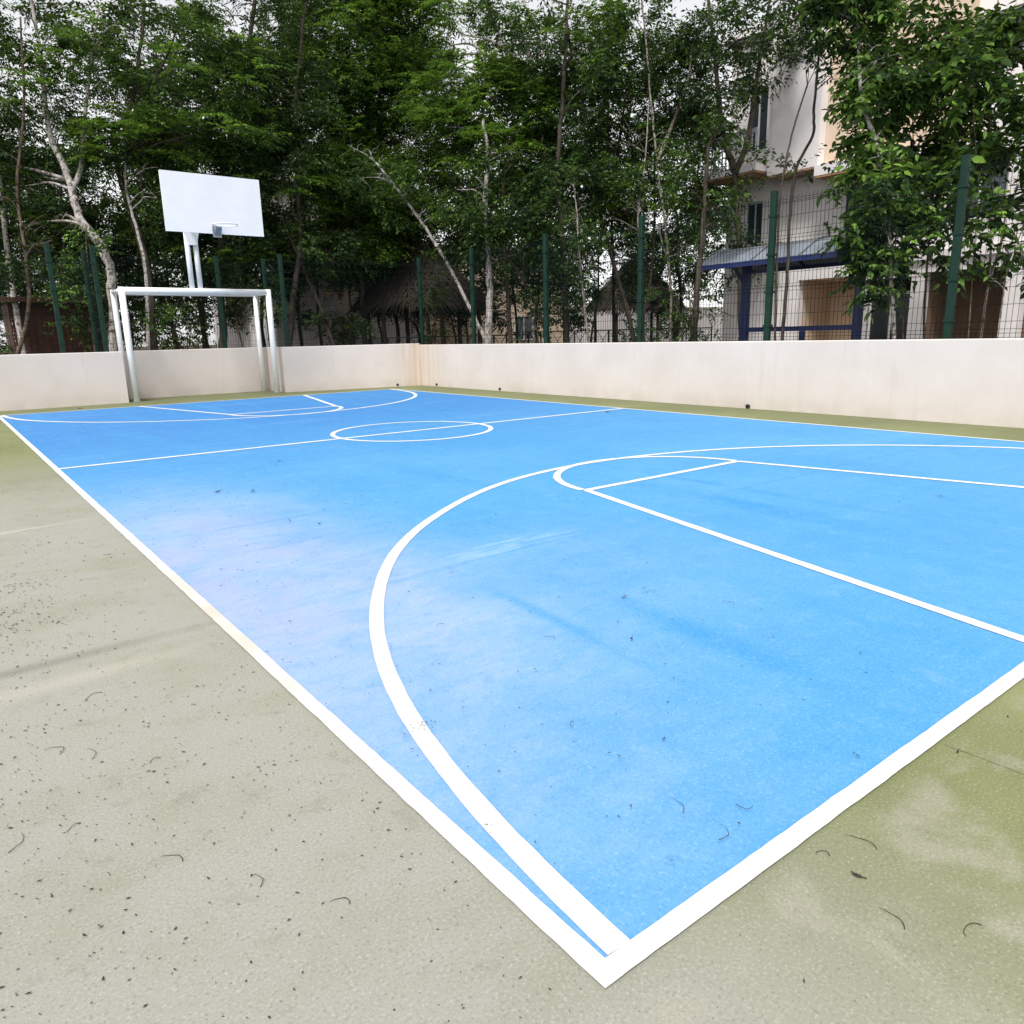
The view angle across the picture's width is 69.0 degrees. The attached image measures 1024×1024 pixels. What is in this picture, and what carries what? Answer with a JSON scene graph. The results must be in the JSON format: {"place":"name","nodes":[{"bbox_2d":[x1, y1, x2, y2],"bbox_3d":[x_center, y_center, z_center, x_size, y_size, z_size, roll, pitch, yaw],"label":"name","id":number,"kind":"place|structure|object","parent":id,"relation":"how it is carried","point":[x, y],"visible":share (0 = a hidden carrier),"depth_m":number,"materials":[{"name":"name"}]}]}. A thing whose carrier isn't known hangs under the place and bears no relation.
{"place":"outdoors","nodes":[
{"label":"outdoors","id":0,"kind":"place"},
{"bbox_2d":[0,345,215,354],"bbox_3d":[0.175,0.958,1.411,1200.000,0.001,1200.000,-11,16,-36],"label":"ground","id":1,"kind":"structure","parent":0,"point":[192,347],"depth_m":258.86,"materials":[{"name":"soil"}]},
{"bbox_2d":[1,333,14,354],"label":"shrub","id":2,"kind":"object","parent":1,"relation":"on","point":[6,349],"visible":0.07,"depth_m":18.10,"materials":[{"name":"green plant"}]},
{"bbox_2d":[0,131,27,319],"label":"woodland tree","id":3,"kind":"object","parent":1,"relation":"on","point":[13,232],"visible":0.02,"depth_m":30.02,"materials":[{"name":"green plant"}]},
{"bbox_2d":[0,0,63,353],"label":"forest tree","id":4,"kind":"object","parent":1,"relation":"on","point":[14,38],"visible":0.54,"depth_m":17.78,"materials":[{"name":"green plant"}]},
{"bbox_2d":[0,165,83,343],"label":"woodland tree","id":5,"kind":"object","parent":1,"relation":"on","point":[39,287],"visible":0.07,"depth_m":22.30,"materials":[{"name":"green plant"}]},
{"bbox_2d":[0,17,84,353],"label":"forest tree","id":6,"kind":"object","parent":1,"relation":"on","point":[19,207],"visible":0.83,"depth_m":17.21,"materials":[{"name":"green plant"}]},
{"bbox_2d":[0,104,103,304],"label":"woodland tree","id":7,"kind":"object","parent":1,"relation":"on","point":[17,233],"visible":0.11,"depth_m":22.07,"materials":[{"name":"green plant"}]},
{"bbox_2d":[0,297,118,354],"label":"wooden shed","id":8,"kind":"structure","parent":1,"relation":"on","point":[40,331],"depth_m":18.16,"materials":[{"name":"brown wood"}]},
{"bbox_2d":[0,98,132,304],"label":"woodland tree","id":9,"kind":"object","parent":1,"relation":"on","point":[90,220],"visible":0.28,"depth_m":21.21,"materials":[{"name":"green plant"}]},
{"bbox_2d":[0,0,159,350],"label":"forest tree","id":10,"kind":"object","parent":1,"relation":"on","point":[72,184],"visible":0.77,"depth_m":17.37,"materials":[{"name":"green plant"}]},
{"bbox_2d":[9,105,158,323],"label":"woodland tree","id":11,"kind":"object","parent":1,"relation":"on","point":[50,232],"visible":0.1,"depth_m":22.51,"materials":[{"name":"green plant"}]},
{"bbox_2d":[43,227,158,350],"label":"woodland tree","id":12,"kind":"object","parent":1,"relation":"on","point":[120,310],"visible":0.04,"depth_m":27.45,"materials":[{"name":"green plant"}]},
{"bbox_2d":[28,223,183,351],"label":"forest tree","id":13,"kind":"object","parent":1,"relation":"on","point":[102,276],"visible":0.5,"depth_m":17.17,"materials":[{"name":"green plant"}]},
{"bbox_2d":[54,99,191,349],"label":"forest tree","id":14,"kind":"object","parent":1,"relation":"on","point":[150,111],"visible":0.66,"depth_m":18.10,"materials":[{"name":"green plant"}]},
{"bbox_2d":[19,47,233,307],"bbox_3d":[-11.541,-9.033,23.089,5.863,10.058,3.805,-6,14,-17],"label":"woodland tree","id":15,"kind":"object","parent":1,"relation":"on","point":[107,97],"visible":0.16,"depth_m":22.37,"materials":[{"name":"green plant"}]},
{"bbox_2d":[32,0,258,348],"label":"woodland tree","id":16,"kind":"object","parent":1,"relation":"on","point":[174,237],"visible":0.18,"depth_m":21.68,"materials":[{"name":"green plant"}]},
{"bbox_2d":[83,189,207,350],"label":"woodland tree","id":17,"kind":"object","parent":1,"relation":"on","point":[123,225],"visible":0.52,"depth_m":22.20,"materials":[{"name":"green plant"}]},
{"bbox_2d":[96,120,201,349],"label":"woodland tree","id":18,"kind":"object","parent":1,"relation":"on","point":[152,261],"visible":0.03,"depth_m":30.28,"materials":[{"name":"green plant"}]},
{"bbox_2d":[10,0,291,349],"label":"forest tree","id":19,"kind":"object","parent":1,"relation":"on","point":[182,15],"visible":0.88,"depth_m":18.04,"materials":[{"name":"green plant"}]},
{"bbox_2d":[118,98,213,349],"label":"woodland tree","id":20,"kind":"object","parent":1,"relation":"on","point":[159,299],"visible":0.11,"depth_m":24.30,"materials":[{"name":"green plant"}]},
{"bbox_2d":[139,299,208,349],"bbox_3d":[-8.698,-4.252,19.209,1.584,2.392,1.742,-11,16,-36],"label":"shrub","id":21,"kind":"object","parent":1,"relation":"on","point":[176,339],"visible":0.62,"depth_m":18.91,"materials":[{"name":"green plant"}]},
{"bbox_2d":[130,142,243,348],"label":"woodland tree","id":22,"kind":"object","parent":1,"relation":"on","point":[214,300],"visible":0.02,"depth_m":31.90,"materials":[{"name":"green plant"}]},
{"bbox_2d":[179,237,253,347],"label":"woodland tree","id":23,"kind":"object","parent":1,"relation":"on","point":[233,300],"visible":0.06,"depth_m":31.61,"materials":[{"name":"green plant"}]},
{"bbox_2d":[136,21,316,346],"bbox_3d":[-9.084,-10.050,24.267,4.711,11.389,6.016,-8,15,-27],"label":"woodland tree","id":24,"kind":"object","parent":1,"relation":"on","point":[286,269],"visible":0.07,"depth_m":24.56,"materials":[{"name":"green plant"}]},
{"bbox_2d":[116,0,344,347],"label":"forest tree","id":25,"kind":"object","parent":1,"relation":"on","point":[241,254],"visible":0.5,"depth_m":20.08,"materials":[{"name":"green plant"}]},
{"bbox_2d":[199,18,324,308],"bbox_3d":[-8.635,-10.391,26.042,4.640,11.217,5.925,-5,14,-16],"label":"woodland tree","id":26,"kind":"object","parent":1,"relation":"on","point":[295,59],"visible":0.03,"depth_m":24.39,"materials":[{"name":"green plant"}]},
{"bbox_2d":[231,0,324,345],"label":"woodland tree","id":27,"kind":"object","parent":1,"relation":"on","point":[257,32],"visible":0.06,"depth_m":26.99,"materials":[{"name":"green plant"}]},
{"bbox_2d":[206,1,365,346],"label":"forest tree","id":28,"kind":"object","parent":1,"relation":"on","point":[315,251],"visible":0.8,"depth_m":20.07,"materials":[{"name":"green plant"}]},
{"bbox_2d":[246,109,343,345],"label":"woodland tree","id":29,"kind":"object","parent":1,"relation":"on","point":[299,317],"visible":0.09,"depth_m":27.50,"materials":[{"name":"green plant"}]},
{"bbox_2d":[245,219,376,345],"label":"forest tree","id":30,"kind":"object","parent":1,"relation":"on","point":[323,279],"visible":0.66,"depth_m":20.88,"materials":[{"name":"green plant"}]},
{"bbox_2d":[207,175,437,347],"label":"white house","id":31,"kind":"structure","parent":1,"relation":"on","point":[392,333],"depth_m":31.43,"materials":[{"name":"clear concrete"}]},
{"bbox_2d":[319,311,361,345],"bbox_3d":[-5.228,-5.128,23.137,1.525,2.134,1.500,-11,16,-36],"label":"shrub","id":32,"kind":"object","parent":1,"relation":"on","point":[341,329],"visible":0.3,"depth_m":23.03,"materials":[{"name":"green plant"}]},
{"bbox_2d":[282,49,408,343],"bbox_3d":[-5.082,-9.750,25.408,3.863,10.079,4.919,7,16,33],"label":"woodland tree","id":33,"kind":"object","parent":1,"relation":"on","point":[357,75],"visible":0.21,"depth_m":24.11,"materials":[{"name":"green plant"}]},
{"bbox_2d":[0,102,726,354],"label":"distant wood","id":34,"kind":"object","parent":1,"relation":"on","point":[708,296],"visible":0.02,"depth_m":40.20,"materials":[{"name":"green plant"}]},
{"bbox_2d":[262,0,468,344],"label":"forest tree","id":35,"kind":"object","parent":1,"relation":"on","point":[397,44],"visible":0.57,"depth_m":23.73,"materials":[{"name":"green plant"}]},
{"bbox_2d":[316,205,435,343],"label":"woodland tree","id":36,"kind":"object","parent":1,"relation":"on","point":[375,281],"depth_m":28.60,"materials":[{"name":"green plant"}]},
{"bbox_2d":[320,93,459,343],"bbox_3d":[-4.944,-10.430,27.325,5.768,10.580,5.413,-7,14,-22],"label":"woodland tree","id":37,"kind":"object","parent":1,"relation":"on","point":[394,311],"visible":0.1,"depth_m":26.99,"materials":[{"name":"green plant"}]},
{"bbox_2d":[316,137,484,340],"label":"forest tree","id":38,"kind":"object","parent":1,"relation":"on","point":[349,183],"visible":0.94,"depth_m":20.02,"materials":[{"name":"green plant"}]},
{"bbox_2d":[371,163,442,344],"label":"woodland tree","id":39,"kind":"object","parent":1,"relation":"on","point":[414,324],"visible":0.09,"depth_m":32.56,"materials":[{"name":"green plant"}]},
{"bbox_2d":[346,238,499,344],"bbox_3d":[-3.132,-7.227,26.314,5.574,4.651,5.625,-11,16,-36],"label":"thatched hut","id":40,"kind":"object","parent":1,"relation":"on","point":[411,267],"visible":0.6,"depth_m":24.78,"materials":[{"name":"brown wicker"}]},
{"bbox_2d":[374,124,479,341],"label":"woodland tree","id":41,"kind":"object","parent":1,"relation":"on","point":[428,241],"visible":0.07,"depth_m":30.38,"materials":[{"name":"green plant"}]},
{"bbox_2d":[401,247,456,344],"bbox_3d":[-2.334,-6.077,22.910,1.882,3.945,1.837,-11,16,-36],"label":"shrub","id":42,"kind":"object","parent":1,"relation":"on","point":[427,340],"visible":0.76,"depth_m":22.80,"materials":[{"name":"green plant"}]},
{"bbox_2d":[350,334,528,344],"bbox_3d":[-2.208,-4.901,23.614,5.646,1.320,0.060,-4,13,-10],"label":"metal railing","id":43,"kind":"object","parent":1,"relation":"on","point":[387,340],"visible":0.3,"depth_m":23.48,"materials":[{"name":"black metal"}]},
{"bbox_2d":[428,171,503,343],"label":"woodland tree","id":44,"kind":"object","parent":1,"relation":"on","point":[454,234],"visible":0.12,"depth_m":31.61,"materials":[{"name":"green plant"}]},
{"bbox_2d":[426,118,528,343],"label":"forest tree","id":45,"kind":"object","parent":1,"relation":"on","point":[485,185],"visible":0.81,"depth_m":19.65,"materials":[{"name":"green plant"}]},
{"bbox_2d":[432,185,524,343],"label":"woodland tree","id":46,"kind":"object","parent":1,"relation":"on","point":[476,280],"visible":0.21,"depth_m":29.25,"materials":[{"name":"green plant"}]},
{"bbox_2d":[421,92,536,343],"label":"woodland tree","id":47,"kind":"object","parent":1,"relation":"on","point":[510,279],"visible":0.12,"depth_m":29.57,"materials":[{"name":"green plant"}]},
{"bbox_2d":[425,249,562,344],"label":"beige house","id":48,"kind":"structure","parent":1,"relation":"on","point":[552,339],"depth_m":38.05,"materials":[{"name":"clear concrete"}]},
{"bbox_2d":[514,316,532,339],"bbox_3d":[0.608,-9.424,38.150,1.200,1.200,0.052,-11,16,-36],"label":"window","id":49,"kind":"structure","parent":48,"relation":"in","point":[528,321],"depth_m":38.19,"materials":[{"name":"grey glass"}]},
{"bbox_2d":[431,181,582,326],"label":"forest tree","id":50,"kind":"object","parent":1,"relation":"on","point":[470,238],"visible":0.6,"depth_m":19.24,"materials":[{"name":"green plant"}]},
{"bbox_2d":[389,0,640,343],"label":"forest tree","id":51,"kind":"object","parent":1,"relation":"on","point":[508,82],"visible":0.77,"depth_m":20.29,"materials":[{"name":"green plant"}]},
{"bbox_2d":[455,72,579,342],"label":"woodland tree","id":52,"kind":"object","parent":1,"relation":"on","point":[512,250],"visible":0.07,"depth_m":26.91,"materials":[{"name":"green plant"}]},
{"bbox_2d":[459,12,611,343],"bbox_3d":[0.765,-12.416,29.507,6.403,13.121,5.029,0,13,7],"label":"woodland tree","id":53,"kind":"object","parent":1,"relation":"on","point":[525,57],"visible":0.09,"depth_m":28.61,"materials":[{"name":"green plant"}]},
{"bbox_2d":[509,291,569,343],"bbox_3d":[0.636,-4.343,18.793,1.326,2.337,1.567,-11,16,-36],"label":"shrub","id":54,"kind":"object","parent":1,"relation":"on","point":[538,316],"visible":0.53,"depth_m":18.70,"materials":[{"name":"green plant"}]},
{"bbox_2d":[481,189,608,339],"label":"woodland tree","id":55,"kind":"object","parent":1,"relation":"on","point":[576,318],"visible":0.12,"depth_m":28.77,"materials":[{"name":"green plant"}]},
{"bbox_2d":[473,0,667,341],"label":"forest tree","id":56,"kind":"object","parent":1,"relation":"on","point":[537,183],"visible":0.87,"depth_m":18.93,"materials":[{"name":"green plant"}]},
{"bbox_2d":[529,161,616,342],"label":"forest tree","id":57,"kind":"object","parent":1,"relation":"on","point":[577,242],"visible":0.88,"depth_m":16.86,"materials":[{"name":"green plant"}]},
{"bbox_2d":[492,0,685,341],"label":"forest tree","id":58,"kind":"object","parent":1,"relation":"on","point":[597,202],"visible":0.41,"depth_m":20.03,"materials":[{"name":"green plant"}]},
{"bbox_2d":[532,116,658,342],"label":"woodland tree","id":59,"kind":"object","parent":1,"relation":"on","point":[597,301],"visible":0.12,"depth_m":25.59,"materials":[{"name":"green plant"}]},
{"bbox_2d":[532,0,679,342],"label":"woodland tree","id":60,"kind":"object","parent":1,"relation":"on","point":[630,219],"visible":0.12,"depth_m":23.30,"materials":[{"name":"green plant"}]},
{"bbox_2d":[506,327,712,343],"bbox_3d":[3.647,-6.157,28.133,7.761,1.420,0.060,-1,13,1],"label":"metal railing","id":61,"kind":"object","parent":1,"relation":"on","point":[574,333],"visible":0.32,"depth_m":27.99,"materials":[{"name":"black metal"}]},
{"bbox_2d":[588,102,684,260],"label":"forest tree","id":62,"kind":"object","parent":1,"relation":"on","point":[639,186],"visible":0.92,"depth_m":17.41,"materials":[{"name":"green plant"}]},
{"bbox_2d":[586,257,689,342],"bbox_3d":[5.990,-9.963,36.239,5.300,5.001,5.337,-11,16,-36],"label":"thatched hut","id":63,"kind":"object","parent":1,"relation":"on","point":[608,304],"visible":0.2,"depth_m":34.88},
{"bbox_2d":[568,306,722,342],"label":"garden wall","id":64,"kind":"structure","parent":1,"relation":"on","point":[704,321],"depth_m":45.52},
{"bbox_2d":[575,0,722,341],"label":"forest tree","id":65,"kind":"object","parent":1,"relation":"on","point":[653,15],"visible":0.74,"depth_m":18.81,"materials":[{"name":"green plant"}]},
{"bbox_2d":[565,0,734,340],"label":"woodland tree","id":66,"kind":"object","parent":1,"relation":"on","point":[664,121],"visible":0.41,"depth_m":20.47,"materials":[{"name":"green plant"}]},
{"bbox_2d":[606,87,727,341],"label":"woodland tree","id":67,"kind":"object","parent":1,"relation":"on","point":[665,284],"visible":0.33,"depth_m":23.98,"materials":[{"name":"green plant"}]},
{"bbox_2d":[643,275,732,341],"bbox_3d":[3.671,-3.822,15.982,1.974,2.467,1.546,-11,16,-36],"label":"shrub","id":68,"kind":"object","parent":1,"relation":"on","point":[688,321],"visible":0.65,"depth_m":15.68,"materials":[{"name":"green plant"}]},
{"bbox_2d":[649,110,759,341],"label":"forest tree","id":69,"kind":"object","parent":1,"relation":"on","point":[702,234],"visible":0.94,"depth_m":15.74,"materials":[{"name":"green plant"}]},
{"bbox_2d":[644,41,774,339],"bbox_3d":[5.825,-9.040,22.175,3.710,9.681,4.724,-9,15,-30],"label":"woodland tree","id":70,"kind":"object","parent":1,"relation":"on","point":[671,234],"visible":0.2,"depth_m":21.98,"materials":[{"name":"green plant"}]},
{"bbox_2d":[416,154,1023,344],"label":"fence","id":71,"kind":"object","parent":1,"relation":"on","point":[958,233],"visible":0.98,"depth_m":11.54,"materials":[{"name":"green metal"}]},
{"bbox_2d":[649,0,823,339],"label":"forest tree","id":72,"kind":"object","parent":1,"relation":"on","point":[718,54],"visible":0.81,"depth_m":18.72,"materials":[{"name":"green plant"}]},
{"bbox_2d":[696,235,865,340],"bbox_3d":[5.922,-4.226,16.069,2.060,3.097,3.325,-11,16,-36],"label":"waiting shelter","id":73,"kind":"object","parent":1,"relation":"on","point":[732,256],"visible":0.47,"depth_m":15.86,"materials":[{"name":"blue paint"}]},
{"bbox_2d":[738,9,839,340],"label":"forest tree","id":74,"kind":"object","parent":1,"relation":"on","point":[780,25],"visible":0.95,"depth_m":13.46,"materials":[{"name":"green plant"}]},
{"bbox_2d":[743,0,861,340],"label":"forest tree","id":75,"kind":"object","parent":1,"relation":"on","point":[783,6],"visible":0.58,"depth_m":14.36,"materials":[{"name":"green plant"}]},
{"bbox_2d":[782,0,953,339],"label":"forest tree","id":76,"kind":"object","parent":1,"relation":"on","point":[878,76],"visible":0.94,"depth_m":13.04,"materials":[{"name":"green plant"}]},
{"bbox_2d":[842,59,986,337],"bbox_3d":[7.337,-5.575,14.468,2.409,6.407,2.844,-3,13,-7],"label":"forest tree","id":77,"kind":"object","parent":1,"relation":"on","point":[922,245],"visible":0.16,"depth_m":13.92,"materials":[{"name":"green plant"}]},
{"bbox_2d":[841,0,1023,338],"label":"forest tree","id":78,"kind":"object","parent":1,"relation":"on","point":[945,25],"visible":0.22,"depth_m":14.08,"materials":[{"name":"green plant"}]},
{"bbox_2d":[890,20,1023,338],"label":"forest tree","id":79,"kind":"object","parent":1,"relation":"on","point":[976,62],"visible":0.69,"depth_m":12.48,"materials":[{"name":"green plant"}]},
{"bbox_2d":[932,0,1023,338],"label":"forest tree","id":80,"kind":"object","parent":1,"relation":"on","point":[1008,17],"visible":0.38,"depth_m":12.90,"materials":[{"name":"green plant"}]},
{"bbox_2d":[950,10,1023,336],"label":"forest tree","id":81,"kind":"object","parent":1,"relation":"on","point":[1015,109],"visible":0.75,"depth_m":11.94,"materials":[{"name":"green plant"}]},
{"bbox_2d":[0,0,804,349],"label":"sky","id":82,"kind":"structure","parent":0,"point":[690,4],"materials":[{"name":"white"}]},
{"bbox_2d":[0,385,1023,1023],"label":"pavement","id":83,"kind":"structure","parent":0,"point":[940,827],"depth_m":1.72,"materials":[{"name":"green paint"}]},
{"bbox_2d":[110,287,281,401],"bbox_3d":[-7.207,-3.877,17.167,3.300,2.396,1.026,-11,16,-36],"label":"goal","id":84,"kind":"object","parent":83,"relation":"on","point":[122,292],"visible":0.95,"depth_m":16.65,"materials":[{"name":"white paint"}]},
{"bbox_2d":[158,170,263,287],"bbox_3d":[-6.391,-5.783,15.427,1.986,2.125,1.741,2,14,15],"label":"basketball hoop","id":85,"kind":"object","parent":84,"relation":"on","point":[194,205],"visible":1,"depth_m":15.13,"materials":[{"name":"white paint"}]},
{"bbox_2d":[0,343,421,410],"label":"boundary wall","id":86,"kind":"structure","parent":83,"relation":"on","point":[40,381],"depth_m":17.71,"materials":[{"name":"beige concrete"}]},
{"bbox_2d":[0,242,417,354],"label":"fence","id":87,"kind":"object","parent":86,"relation":"on","point":[88,280],"visible":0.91,"depth_m":17.53,"materials":[{"name":"green metal"}]},
{"bbox_2d":[0,386,1023,1021],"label":"leaf litter","id":88,"kind":"object","parent":83,"relation":"on","point":[230,744],"visible":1,"depth_m":2.17,"materials":[{"name":"brown plant"}]},
{"bbox_2d":[1,389,1023,957],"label":"court surface","id":89,"kind":"object","parent":83,"relation":"on","point":[723,733],"visible":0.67,"depth_m":3.61,"materials":[{"name":"blue paint"}]},
{"bbox_2d":[0,389,1023,987],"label":"court lines","id":90,"kind":"object","parent":89,"relation":"on","point":[576,907],"visible":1,"depth_m":2.04,"materials":[{"name":"white paint"}]},
{"bbox_2d":[420,338,1023,427],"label":"boundary wall","id":91,"kind":"structure","parent":83,"relation":"on","point":[972,381],"depth_m":11.30,"materials":[{"name":"beige concrete"}]},
{"bbox_2d":[851,872,866,878],"bbox_3d":[0.778,0.816,1.672,0.011,0.005,0.033,-11,16,-36],"label":"fallen leaf","id":92,"kind":"object","parent":83,"relation":"on","point":[857,875],"visible":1,"depth_m":1.67,"materials":[{"name":"plant"}]},
{"bbox_2d":[704,0,1023,340],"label":"apartment building","id":93,"kind":"structure","parent":0,"point":[773,125],"depth_m":19.78,"materials":[{"name":"white paint"}]},
{"bbox_2d":[745,201,762,244],"bbox_3d":[7.152,-8.476,21.933,0.052,1.200,0.600,-11,16,-36],"label":"window","id":94,"kind":"structure","parent":93,"relation":"in","point":[750,217],"depth_m":21.94,"materials":[{"name":"black glass"}]},
{"bbox_2d":[749,85,768,152],"bbox_3d":[7.073,-11.205,21.309,0.052,1.700,0.650,-11,16,-36],"label":"window","id":95,"kind":"structure","parent":93,"relation":"in","point":[760,121],"depth_m":21.30,"materials":[{"name":"grey glass"}]},
{"bbox_2d":[842,184,873,229],"bbox_3d":[9.101,-7.937,19.452,0.052,1.100,0.900,-11,16,-36],"label":"window","id":96,"kind":"structure","parent":93,"relation":"in","point":[846,202],"depth_m":19.69,"materials":[{"name":"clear glass"}]},
{"bbox_2d":[867,291,909,339],"bbox_3d":[9.900,-4.695,19.572,0.060,2.100,1.140,-11,16,-36],"label":"window","id":97,"kind":"structure","parent":93,"relation":"in","point":[879,317],"depth_m":19.58,"materials":[{"name":"black glass"}]},
{"bbox_2d":[951,161,1010,218],"bbox_3d":[10.836,-7.432,17.248,0.052,1.250,1.200,-11,16,-36],"label":"window","id":98,"kind":"structure","parent":93,"relation":"in","point":[997,179],"depth_m":16.96,"materials":[{"name":"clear glass"}]},
{"bbox_2d":[978,4,1023,66],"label":"window","id":99,"kind":"structure","parent":93,"relation":"in","point":[1022,9],"depth_m":16.21,"materials":[{"name":"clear glass"}]}
]}

